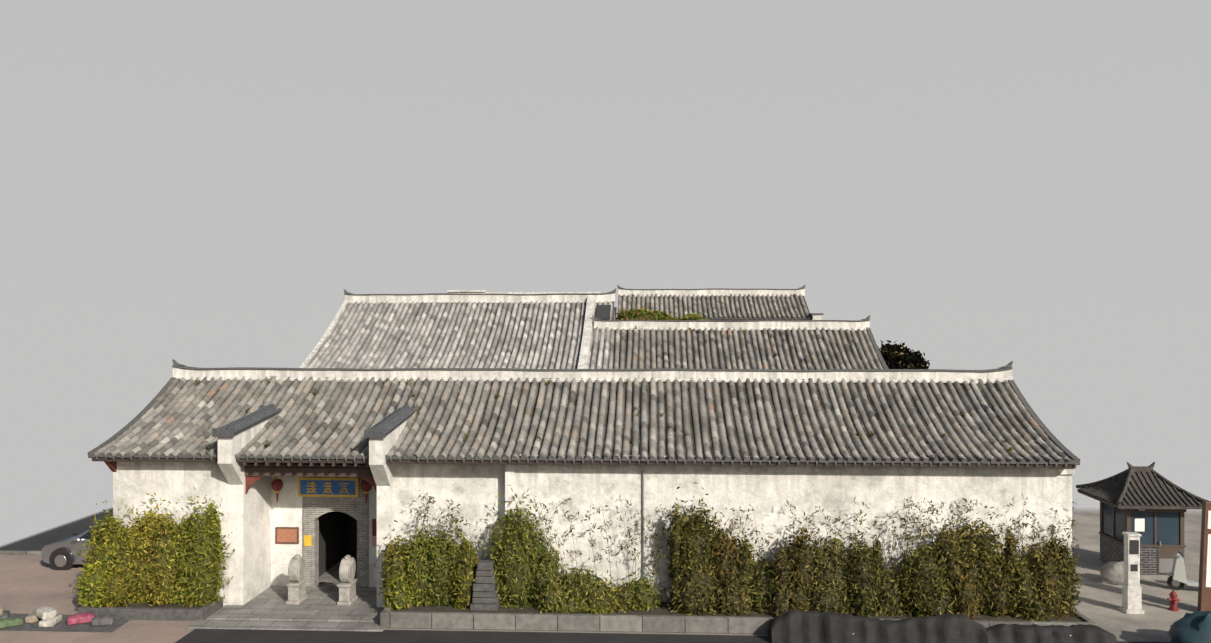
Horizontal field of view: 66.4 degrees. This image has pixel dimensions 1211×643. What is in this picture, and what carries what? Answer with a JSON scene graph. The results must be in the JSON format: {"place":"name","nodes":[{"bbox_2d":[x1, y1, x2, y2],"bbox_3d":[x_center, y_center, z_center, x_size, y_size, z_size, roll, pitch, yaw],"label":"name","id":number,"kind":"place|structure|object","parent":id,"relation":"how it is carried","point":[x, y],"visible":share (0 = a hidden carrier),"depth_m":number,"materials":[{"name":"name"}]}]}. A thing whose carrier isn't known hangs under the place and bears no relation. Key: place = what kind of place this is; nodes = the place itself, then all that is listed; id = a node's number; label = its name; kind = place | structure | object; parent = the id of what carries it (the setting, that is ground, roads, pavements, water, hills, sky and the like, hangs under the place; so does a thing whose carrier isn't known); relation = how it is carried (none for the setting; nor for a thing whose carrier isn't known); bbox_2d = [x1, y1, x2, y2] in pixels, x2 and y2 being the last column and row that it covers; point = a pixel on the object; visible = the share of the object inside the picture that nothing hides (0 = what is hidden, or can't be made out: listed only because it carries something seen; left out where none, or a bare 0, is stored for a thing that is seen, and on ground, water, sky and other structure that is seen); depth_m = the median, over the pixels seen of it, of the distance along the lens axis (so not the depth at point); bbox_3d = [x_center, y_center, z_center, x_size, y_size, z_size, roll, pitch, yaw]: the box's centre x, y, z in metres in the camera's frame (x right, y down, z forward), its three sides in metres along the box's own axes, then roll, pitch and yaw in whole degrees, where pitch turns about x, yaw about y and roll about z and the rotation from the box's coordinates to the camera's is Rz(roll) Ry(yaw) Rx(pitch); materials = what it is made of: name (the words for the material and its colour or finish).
{"place":"outdoors","nodes":[
{"label":"outdoors","id":0,"kind":"place"},
{"bbox_2d":[0,508,112,550],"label":"road asphalt","id":1,"kind":"structure","parent":0,"point":[38,542],"depth_m":34.84,"materials":[{"name":"grey asphalt"}]},
{"bbox_2d":[0,554,205,642],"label":"tan pavement","id":2,"kind":"structure","parent":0,"point":[29,584],"depth_m":26.24,"materials":[{"name":"beige concrete"}]},
{"bbox_2d":[0,550,41,554],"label":"road kerb","id":3,"kind":"structure","parent":2,"relation":"on","point":[14,552],"depth_m":31.84,"materials":[{"name":"concrete"}]},
{"bbox_2d":[0,613,129,631],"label":"goods ground sheet","id":4,"kind":"object","parent":2,"relation":"on","point":[62,626],"visible":0.33,"depth_m":24.25,"materials":[{"name":"fabric"}]},
{"bbox_2d":[0,610,9,618],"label":"goods sack","id":5,"kind":"object","parent":4,"relation":"on","point":[6,614],"visible":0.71,"depth_m":24.72,"materials":[{"name":"grey fabric"}]},
{"bbox_2d":[0,617,22,628],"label":"goods sack","id":6,"kind":"object","parent":4,"relation":"on","point":[8,622],"visible":0.98,"depth_m":24.25,"materials":[{"name":"green fabric"}]},
{"bbox_2d":[25,613,41,622],"bbox_3d":[-15.295,7.903,24.892,0.342,0.229,0.668,-4,0,-6],"label":"goods sack","id":7,"kind":"object","parent":4,"relation":"on","point":[31,618],"visible":0.44,"depth_m":24.57,"materials":[{"name":"beige fabric"}]},
{"bbox_2d":[38,615,61,626],"bbox_3d":[-14.704,7.910,24.515,0.368,0.215,0.592,0,0,-7],"label":"goods sack","id":8,"kind":"object","parent":4,"relation":"on","point":[51,622],"visible":0.81,"depth_m":24.28,"materials":[{"name":"white fabric"}]},
{"bbox_2d":[33,606,57,619],"bbox_3d":[-14.905,7.722,24.617,0.673,0.236,0.368,0,4,38],"label":"goods sack","id":9,"kind":"object","parent":8,"relation":"on","point":[44,612],"visible":0.98,"depth_m":24.47,"materials":[{"name":"white fabric"}]},
{"bbox_2d":[66,612,94,624],"bbox_3d":[-13.996,7.905,24.683,0.657,0.225,0.383,0,0,-27],"label":"goods sack","id":10,"kind":"object","parent":4,"relation":"on","point":[81,618],"visible":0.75,"depth_m":24.55,"materials":[{"name":"fabric"}]},
{"bbox_2d":[91,615,114,626],"bbox_3d":[-13.303,7.899,24.496,0.541,0.238,0.327,0,1,-17],"label":"goods sack","id":11,"kind":"object","parent":4,"relation":"on","point":[102,620],"visible":1,"depth_m":24.38,"materials":[{"name":"grey fabric"}]},
{"bbox_2d":[41,523,103,569],"bbox_3d":[-16.277,7.312,30.647,4.095,1.545,2.060,0,0,3],"label":"silver hatchback","id":12,"kind":"object","parent":2,"relation":"on","point":[61,554],"visible":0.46,"depth_m":29.89,"materials":[{"name":"grey metal"}]},
{"bbox_2d":[243,463,372,476],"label":"porch beams","id":13,"kind":"structure","parent":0,"point":[315,469],"depth_m":25.93,"materials":[{"name":"brown wood"}]},
{"bbox_2d":[271,476,376,586],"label":"porch back wall","id":14,"kind":"structure","parent":0,"point":[286,510],"depth_m":27.82,"materials":[{"name":"white paint"}]},
{"bbox_2d":[275,527,311,545],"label":"wall plaques","id":15,"kind":"object","parent":14,"relation":"attached to","point":[286,535],"depth_m":27.77,"materials":[{"name":"brown"}]},
{"bbox_2d":[302,477,368,587],"bbox_3d":[-8.086,6.420,27.885,2.000,3.620,0.340,0,0,3],"label":"brick door surround","id":16,"kind":"object","parent":14,"relation":"attached to","point":[314,509],"visible":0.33,"depth_m":27.72,"materials":[{"name":"grey brick"}]},
{"bbox_2d":[298,477,358,496],"bbox_3d":[-8.283,4.950,27.641,1.810,0.560,0.126,0,0,3],"label":"name plaque","id":17,"kind":"object","parent":16,"relation":"attached to","point":[325,487],"visible":1,"depth_m":27.59,"materials":[{"name":"blue wood"}]},
{"bbox_2d":[372,519,376,546],"bbox_3d":[-6.800,6.320,27.673,0.350,0.820,0.040,0,0,3],"label":"red notice","id":18,"kind":"object","parent":14,"relation":"attached to","point":[374,532],"visible":0.32,"depth_m":27.66,"materials":[{"name":"red"}]},
{"bbox_2d":[361,480,371,503],"bbox_3d":[-7.045,4.885,27.255,0.340,0.950,0.340,0,0,3],"label":"lantern","id":19,"kind":"object","parent":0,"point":[366,487],"visible":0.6,"depth_m":27.14,"materials":[{"name":"red paint"}]},
{"bbox_2d":[304,301,613,368],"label":"hall roof","id":20,"kind":"structure","parent":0,"point":[373,353],"depth_m":39.37,"materials":[{"name":"grey tile"}]},
{"bbox_2d":[344,289,615,303],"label":"roof ridge","id":21,"kind":"structure","parent":0,"point":[607,297],"depth_m":42.08,"materials":[{"name":"white paint"}]},
{"bbox_2d":[447,290,600,293],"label":"building","id":22,"kind":"structure","parent":0,"point":[469,291],"depth_m":60.11,"materials":[{"name":"paint"}]},
{"bbox_2d":[577,296,594,368],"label":"roof verge","id":23,"kind":"structure","parent":0,"point":[585,344],"depth_m":38.86,"materials":[{"name":"white paint"}]},
{"bbox_2d":[171,359,1012,383],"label":"ridge","id":24,"kind":"structure","parent":0,"point":[1000,374],"depth_m":29.51,"materials":[{"name":"paint"}]},
{"bbox_2d":[596,305,610,319],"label":"chimney","id":25,"kind":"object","parent":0,"point":[603,312],"depth_m":40.81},
{"bbox_2d":[11,507,1196,641],"bbox_3d":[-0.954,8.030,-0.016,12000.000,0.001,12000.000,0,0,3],"label":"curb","id":26,"kind":"structure","parent":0,"point":[585,631],"depth_m":23.97,"materials":[{"name":"grey stone"}]},
{"bbox_2d":[78,597,222,620],"bbox_3d":[-12.475,7.905,25.610,3.450,0.350,1.500,0,0,3],"label":"planter","id":27,"kind":"object","parent":26,"relation":"on","point":[163,612],"visible":0.46,"depth_m":24.89,"materials":[{"name":"stone"}]},
{"bbox_2d":[68,486,236,608],"bbox_3d":[-12.490,6.206,25.583,4.541,3.389,1.724,0,0,3],"label":"bush","id":28,"kind":"object","parent":26,"relation":"on","point":[128,532],"depth_m":25.35,"materials":[{"name":"green plant"}]},
{"bbox_2d":[218,418,270,604],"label":"wing wall","id":29,"kind":"structure","parent":26,"relation":"on","point":[250,529],"depth_m":26.10,"materials":[{"name":"paint"}]},
{"bbox_2d":[212,403,281,436],"bbox_3d":[-10.321,2.825,26.799,0.630,0.610,3.374,0,0,3],"label":"wall coping","id":30,"kind":"object","parent":29,"relation":"on","point":[233,428],"visible":1,"depth_m":26.22,"materials":[{"name":"grey tile"}]},
{"bbox_2d":[187,586,385,631],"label":"entrance slabs","id":31,"kind":"structure","parent":26,"relation":"on","point":[317,609],"depth_m":25.21,"materials":[{"name":"stone"}]},
{"bbox_2d":[286,554,307,604],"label":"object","id":32,"kind":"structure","parent":26,"relation":"on","point":[296,586],"depth_m":26.10,"materials":[{"name":"white stone"}]},
{"bbox_2d":[319,511,356,576],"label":"passage door","id":33,"kind":"structure","parent":26,"relation":"on","point":[337,537],"depth_m":30.48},
{"bbox_2d":[319,554,356,586],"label":"floor","id":34,"kind":"structure","parent":26,"relation":"on","point":[330,577],"depth_m":28.95,"materials":[{"name":"stone"}]},
{"bbox_2d":[337,555,357,604],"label":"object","id":35,"kind":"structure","parent":26,"relation":"on","point":[346,585],"depth_m":26.00,"materials":[{"name":"white stone"}]},
{"bbox_2d":[369,419,407,606],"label":"wing wall","id":36,"kind":"structure","parent":26,"relation":"on","point":[380,468],"depth_m":25.76,"materials":[{"name":"paint"}]},
{"bbox_2d":[364,404,415,437],"bbox_3d":[-6.140,2.825,26.601,0.621,0.610,3.374,0,0,3],"label":"wall coping","id":37,"kind":"object","parent":36,"relation":"on","point":[387,425],"visible":0.98,"depth_m":25.93,"materials":[{"name":"grey tile"}]},
{"bbox_2d":[113,454,1073,606],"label":"hall walls","id":38,"kind":"structure","parent":26,"relation":"on","point":[766,493],"depth_m":25.39,"materials":[{"name":"white paint"}]},
{"bbox_2d":[103,460,376,494],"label":"porch brackets","id":39,"kind":"object","parent":38,"relation":"attached to","point":[249,480],"visible":0.67,"depth_m":26.07,"materials":[{"name":"red wood"}]},
{"bbox_2d":[271,476,282,502],"bbox_3d":[-9.712,4.885,27.381,0.340,0.950,0.340,0,0,3],"label":"lantern","id":40,"kind":"object","parent":39,"relation":"hanging from","point":[277,484],"visible":0.96,"depth_m":27.30,"materials":[{"name":"red paint"}]},
{"bbox_2d":[92,381,1075,468],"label":"roof underside","id":41,"kind":"structure","parent":38,"relation":"on","point":[688,463],"depth_m":25.25,"materials":[{"name":"grey"}]},
{"bbox_2d":[94,376,1070,461],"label":"roof","id":42,"kind":"structure","parent":41,"relation":"on","point":[183,416],"depth_m":27.44,"materials":[{"name":"tile"}]},
{"bbox_2d":[87,377,175,457],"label":"verge","id":43,"kind":"structure","parent":42,"relation":"attached to","point":[136,418],"depth_m":27.79,"materials":[{"name":"tile"}]},
{"bbox_2d":[90,453,1077,466],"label":"roof caps","id":44,"kind":"object","parent":42,"relation":"attached to","point":[624,458],"visible":0.9,"depth_m":24.96,"materials":[{"name":"tile"}]},
{"bbox_2d":[1008,380,1079,464],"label":"verge","id":45,"kind":"structure","parent":42,"relation":"attached to","point":[1048,433],"depth_m":26.51,"materials":[{"name":"tile"}]},
{"bbox_2d":[194,376,1015,454],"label":"front roof weeds","id":46,"kind":"object","parent":41,"relation":"on","point":[685,433],"visible":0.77,"depth_m":27.41,"materials":[{"name":"green plant"}]},
{"bbox_2d":[642,471,643,577],"bbox_3d":[1.025,5.930,25.389,0.052,4.200,0.052,0,0,-20],"label":"drainpipe","id":47,"kind":"object","parent":38,"relation":"attached to","point":[643,524],"depth_m":25.36,"materials":[{"name":"grey metal"}]},
{"bbox_2d":[410,490,1077,606],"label":"bamboo wisps","id":48,"kind":"object","parent":38,"relation":"attached to","point":[455,520],"depth_m":24.89,"materials":[{"name":"green plant"}]},
{"bbox_2d":[643,309,672,321],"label":"yard tree","id":49,"kind":"object","parent":26,"relation":"on","point":[654,315],"visible":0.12,"depth_m":45.58,"materials":[{"name":"green plant"}]},
{"bbox_2d":[380,596,1096,633],"bbox_3d":[3.300,7.855,24.700,18.350,0.450,1.820,0,0,3],"label":"planter","id":50,"kind":"object","parent":26,"relation":"on","point":[662,618],"visible":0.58,"depth_m":24.03,"materials":[{"name":"stone"}]},
{"bbox_2d":[374,513,481,609],"bbox_3d":[-4.747,6.572,25.239,3.131,2.702,1.570,0,0,3],"label":"hedge","id":51,"kind":"object","parent":50,"relation":"on","point":[469,547],"depth_m":24.96,"materials":[{"name":"green plant"}]},
{"bbox_2d":[470,560,499,610],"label":"stairs","id":52,"kind":"structure","parent":50,"relation":"on","point":[485,597],"depth_m":24.64,"materials":[{"name":"grey stone"}]},
{"bbox_2d":[477,485,566,612],"bbox_3d":[-2.295,6.195,25.009,2.697,3.461,1.515,0,0,3],"label":"bush","id":53,"kind":"object","parent":50,"relation":"on","point":[534,598],"depth_m":24.90,"materials":[{"name":"green plant"}]},
{"bbox_2d":[535,563,667,613],"bbox_3d":[-0.081,7.220,24.911,3.708,1.507,1.537,0,0,3],"label":"hedge","id":54,"kind":"object","parent":50,"relation":"on","point":[616,590],"depth_m":24.69,"materials":[{"name":"green plant"}]},
{"bbox_2d":[657,482,756,616],"bbox_3d":[2.675,6.124,24.828,2.717,3.573,1.694,0,0,3],"label":"tall bush","id":55,"kind":"object","parent":50,"relation":"in","point":[676,582],"depth_m":24.61,"materials":[{"name":"green plant"}]},
{"bbox_2d":[739,500,1084,621],"bbox_3d":[7.886,6.338,24.513,9.370,3.181,1.942,0,0,3],"label":"bush row","id":56,"kind":"object","parent":50,"relation":"in","point":[846,563],"depth_m":24.17,"materials":[{"name":"green plant"}]},
{"bbox_2d":[878,340,929,368],"bbox_3d":[12.433,4.405,39.043,2.774,7.261,3.209,0,0,3],"label":"dark tree","id":57,"kind":"object","parent":26,"relation":"on","point":[898,356],"visible":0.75,"depth_m":38.33,"materials":[{"name":"green plant"}]},
{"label":"hall","id":58,"kind":"object","parent":26,"relation":"on","visible":0},
{"bbox_2d":[299,300,347,367],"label":"roof edge trim","id":59,"kind":"structure","parent":58,"relation":"attached to","point":[327,332],"depth_m":39.75,"materials":[{"name":"paint"}]},
{"bbox_3d":[5.328,4.355,39.756,11.310,7.750,7.150,0,0,3],"label":"hall","id":60,"kind":"object","parent":26,"relation":"on","visible":0},
{"bbox_2d":[634,326,854,355],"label":"hall roof weeds","id":61,"kind":"object","parent":60,"relation":"attached to","point":[743,334],"visible":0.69,"depth_m":39.06,"materials":[{"name":"green plant"}]},
{"bbox_2d":[866,327,888,368],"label":"roof edge trim","id":62,"kind":"structure","parent":60,"relation":"attached to","point":[876,348],"depth_m":37.80,"materials":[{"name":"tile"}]},
{"bbox_2d":[0,0,1210,546],"label":"sky","id":63,"kind":"structure","parent":0,"point":[993,184],"materials":[{"name":"grey"}]},
{"bbox_2d":[616,307,649,319],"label":"yard tree","id":64,"kind":"object","parent":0,"point":[635,314],"visible":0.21,"depth_m":45.62,"materials":[{"name":"green plant"}]},
{"bbox_2d":[175,629,1170,642],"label":"road","id":65,"kind":"structure","parent":0,"point":[283,636],"depth_m":23.50,"materials":[{"name":"grey asphalt"}]},
{"bbox_2d":[768,610,987,642],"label":"tarp cover","id":66,"kind":"object","parent":65,"relation":"on","point":[795,626],"visible":1,"depth_m":23.05,"materials":[{"name":"grey fabric"}]},
{"bbox_2d":[986,623,1117,642],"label":"tarp cover","id":67,"kind":"object","parent":65,"relation":"on","point":[1033,633],"visible":0.98,"depth_m":22.93,"materials":[{"name":"grey fabric"}]},
{"bbox_2d":[1168,611,1210,642],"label":"tarp heap","id":68,"kind":"object","parent":65,"relation":"on","point":[1194,627],"visible":1,"depth_m":22.13,"materials":[{"name":"blue plastic"}]},
{"bbox_2d":[667,312,708,319],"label":"yard tree","id":69,"kind":"object","parent":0,"point":[692,316],"visible":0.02,"depth_m":45.99,"materials":[{"name":"green plant"}]},
{"bbox_2d":[617,285,804,296],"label":"roof ridge","id":70,"kind":"structure","parent":0,"point":[705,292],"depth_m":51.55,"materials":[{"name":"white paint"}]},
{"bbox_2d":[617,294,810,321],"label":"hall roof","id":71,"kind":"structure","parent":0,"point":[738,309],"depth_m":50.45,"materials":[{"name":"grey tile"}]},
{"bbox_2d":[592,315,869,330],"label":"roof ridge","id":72,"kind":"structure","parent":0,"point":[855,325],"depth_m":39.55,"materials":[{"name":"white paint"}]},
{"bbox_2d":[591,327,882,369],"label":"hall roof","id":73,"kind":"structure","parent":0,"point":[646,348],"depth_m":38.10,"materials":[{"name":"grey tile"}]},
{"bbox_2d":[672,317,811,319],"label":"hall roof caps","id":74,"kind":"object","parent":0,"point":[758,318],"visible":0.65,"depth_m":48.59,"materials":[{"name":"grey tile"}]},
{"bbox_2d":[809,313,823,319],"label":"hall gable head","id":75,"kind":"object","parent":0,"point":[815,316],"visible":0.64,"depth_m":48.22},
{"bbox_2d":[1072,507,1201,641],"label":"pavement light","id":76,"kind":"object","parent":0,"point":[1100,603],"depth_m":27.29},
{"bbox_2d":[1100,561,1123,584],"bbox_3d":[15.721,7.702,28.406,1.148,0.656,0.748,0,0,3],"label":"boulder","id":77,"kind":"object","parent":76,"relation":"on","point":[1111,573],"visible":0.69,"depth_m":28.24,"materials":[{"name":"grey stone"}]},
{"bbox_2d":[1119,532,1143,613],"bbox_3d":[14.549,6.940,25.577,0.480,2.180,0.400,0,0,3],"label":"ticket post","id":78,"kind":"object","parent":76,"relation":"on","point":[1131,595],"visible":1,"depth_m":25.45,"materials":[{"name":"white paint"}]},
{"bbox_2d":[1098,501,1186,578],"bbox_3d":[17.258,6.880,29.798,1.830,2.300,1.890,0,0,3],"label":"kiosk","id":79,"kind":"object","parent":76,"relation":"on","point":[1161,531],"visible":0.71,"depth_m":28.99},
{"bbox_2d":[1076,462,1207,508],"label":"kiosk roof","id":80,"kind":"structure","parent":79,"relation":"on","point":[1140,487],"depth_m":29.19,"materials":[{"name":"grey tile"}]},
{"bbox_2d":[1167,590,1179,611],"bbox_3d":[15.787,7.745,25.718,0.269,0.570,0.269,0,0,-42],"label":"fire hydrant","id":81,"kind":"object","parent":76,"relation":"on","point":[1173,599],"visible":0.96,"depth_m":25.65,"materials":[{"name":"red metal"}]},
{"bbox_2d":[1166,552,1198,589],"bbox_3d":[17.701,7.480,27.399,1.867,1.100,0.640,0,0,23],"label":"scooter","id":82,"kind":"object","parent":76,"relation":"on","point":[1176,579],"visible":0.96,"depth_m":27.51,"materials":[{"name":"grey"}]},
{"bbox_2d":[1197,501,1210,610],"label":"parking pylon sign","id":83,"kind":"object","parent":76,"relation":"on","point":[1204,595],"visible":0.96,"depth_m":25.39,"materials":[{"name":"brown"}]}
]}

